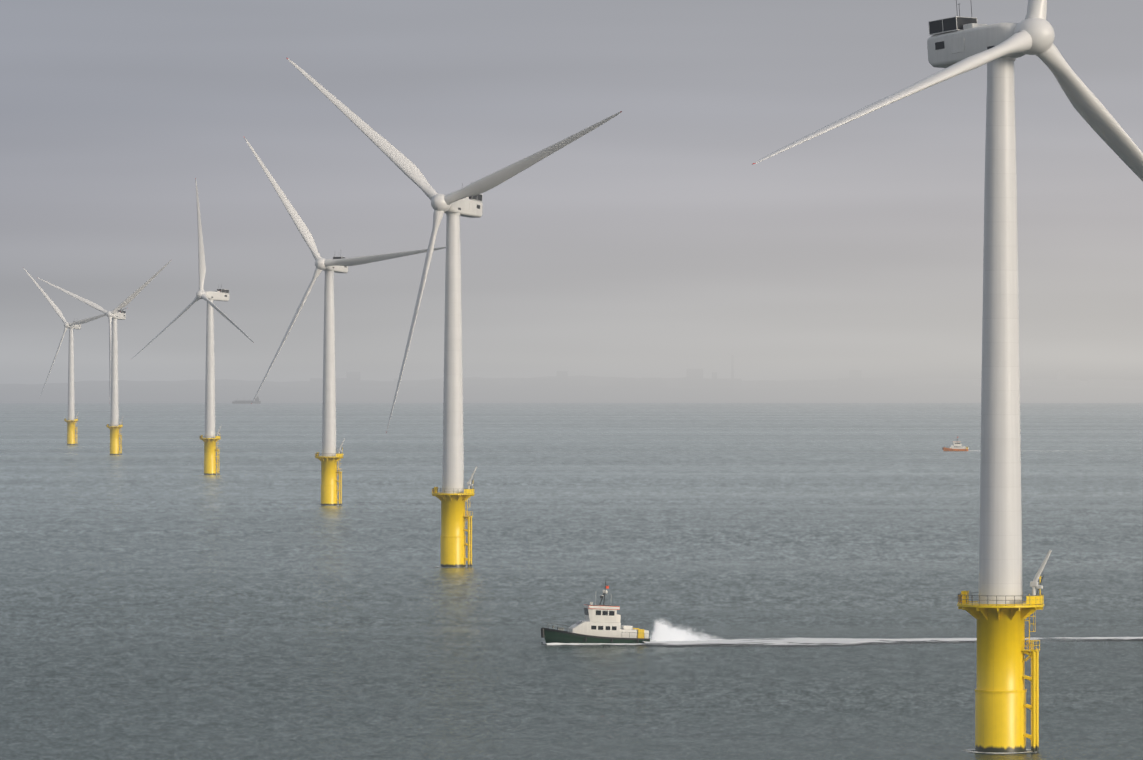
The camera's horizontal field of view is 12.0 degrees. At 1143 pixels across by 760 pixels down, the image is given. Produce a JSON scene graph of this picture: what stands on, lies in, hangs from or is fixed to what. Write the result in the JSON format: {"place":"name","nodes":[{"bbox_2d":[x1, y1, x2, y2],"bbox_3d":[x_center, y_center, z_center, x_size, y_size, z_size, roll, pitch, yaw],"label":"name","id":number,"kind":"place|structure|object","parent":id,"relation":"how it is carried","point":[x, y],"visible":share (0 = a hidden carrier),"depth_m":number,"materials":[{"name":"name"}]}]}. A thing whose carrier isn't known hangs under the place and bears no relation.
{"place":"outdoors","nodes":[
{"label":"outdoors","id":0,"kind":"place"},
{"bbox_2d":[0,403,1142,759],"bbox_3d":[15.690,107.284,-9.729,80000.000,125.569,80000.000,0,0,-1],"label":"sea","id":1,"kind":"structure","parent":0,"point":[162,597],"depth_m":1214.03,"materials":[{"name":"liquid"}]},
{"bbox_2d":[24,269,126,444],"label":"turbine","id":2,"kind":"object","parent":1,"relation":"in","point":[71,421],"visible":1,"depth_m":3972.62,"materials":[{"name":"paint"}]},
{"bbox_2d":[38,260,170,454],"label":"turbine","id":3,"kind":"object","parent":1,"relation":"in","point":[114,426],"visible":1,"depth_m":3395.32,"materials":[{"name":"paint"}]},
{"bbox_2d":[133,178,253,474],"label":"turbine","id":4,"kind":"object","parent":1,"relation":"in","point":[210,439],"visible":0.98,"depth_m":2640.65,"materials":[{"name":"paint"}]},
{"bbox_2d":[232,396,260,403],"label":"cargo ship","id":5,"kind":"object","parent":1,"relation":"on","point":[256,401],"visible":0.88,"depth_m":17464.26},
{"bbox_2d":[244,137,445,505],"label":"turbine","id":6,"kind":"object","parent":1,"relation":"in","point":[330,457],"visible":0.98,"depth_m":1970.60,"materials":[{"name":"paint"}]},
{"bbox_2d":[287,58,621,566],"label":"turbine","id":7,"kind":"object","parent":1,"relation":"in","point":[454,495],"visible":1,"depth_m":1307.74,"materials":[{"name":"paint"}]},
{"bbox_2d":[541,582,651,644],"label":"crew boat","id":8,"kind":"object","parent":1,"relation":"on","point":[601,624],"visible":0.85,"depth_m":919.60,"materials":[{"name":"white metal"}]},
{"bbox_2d":[546,643,688,644],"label":"hull foam","id":9,"kind":"object","parent":1,"relation":"on","point":[600,644],"visible":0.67,"depth_m":918.10,"materials":[{"name":"liquid"}]},
{"bbox_2d":[649,638,1118,646],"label":"wake foam","id":10,"kind":"object","parent":1,"relation":"on","point":[868,642],"visible":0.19,"depth_m":924.44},
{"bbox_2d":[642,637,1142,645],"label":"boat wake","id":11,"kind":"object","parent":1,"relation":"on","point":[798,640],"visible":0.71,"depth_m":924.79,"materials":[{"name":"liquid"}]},
{"bbox_2d":[752,0,1142,752],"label":"turbine","id":12,"kind":"object","parent":1,"relation":"in","point":[1000,610],"visible":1,"depth_m":651.83,"materials":[{"name":"paint"}]},
{"bbox_2d":[942,437,968,450],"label":"pilot boat","id":13,"kind":"object","parent":1,"relation":"on","point":[956,446],"visible":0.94,"depth_m":3584.54,"materials":[{"name":"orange metal"}]},
{"bbox_2d":[960,749,1031,753],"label":"water foam","id":14,"kind":"object","parent":1,"relation":"on","point":[998,753],"visible":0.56,"depth_m":650.56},
{"bbox_2d":[0,355,1142,402],"bbox_3d":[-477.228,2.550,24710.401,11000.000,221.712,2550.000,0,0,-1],"label":"shore land","id":15,"kind":"structure","parent":0,"point":[693,386],"depth_m":23493.19,"materials":[{"name":"grey"}]},
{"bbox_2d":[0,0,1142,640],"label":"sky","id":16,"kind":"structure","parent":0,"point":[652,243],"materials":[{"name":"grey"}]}
]}

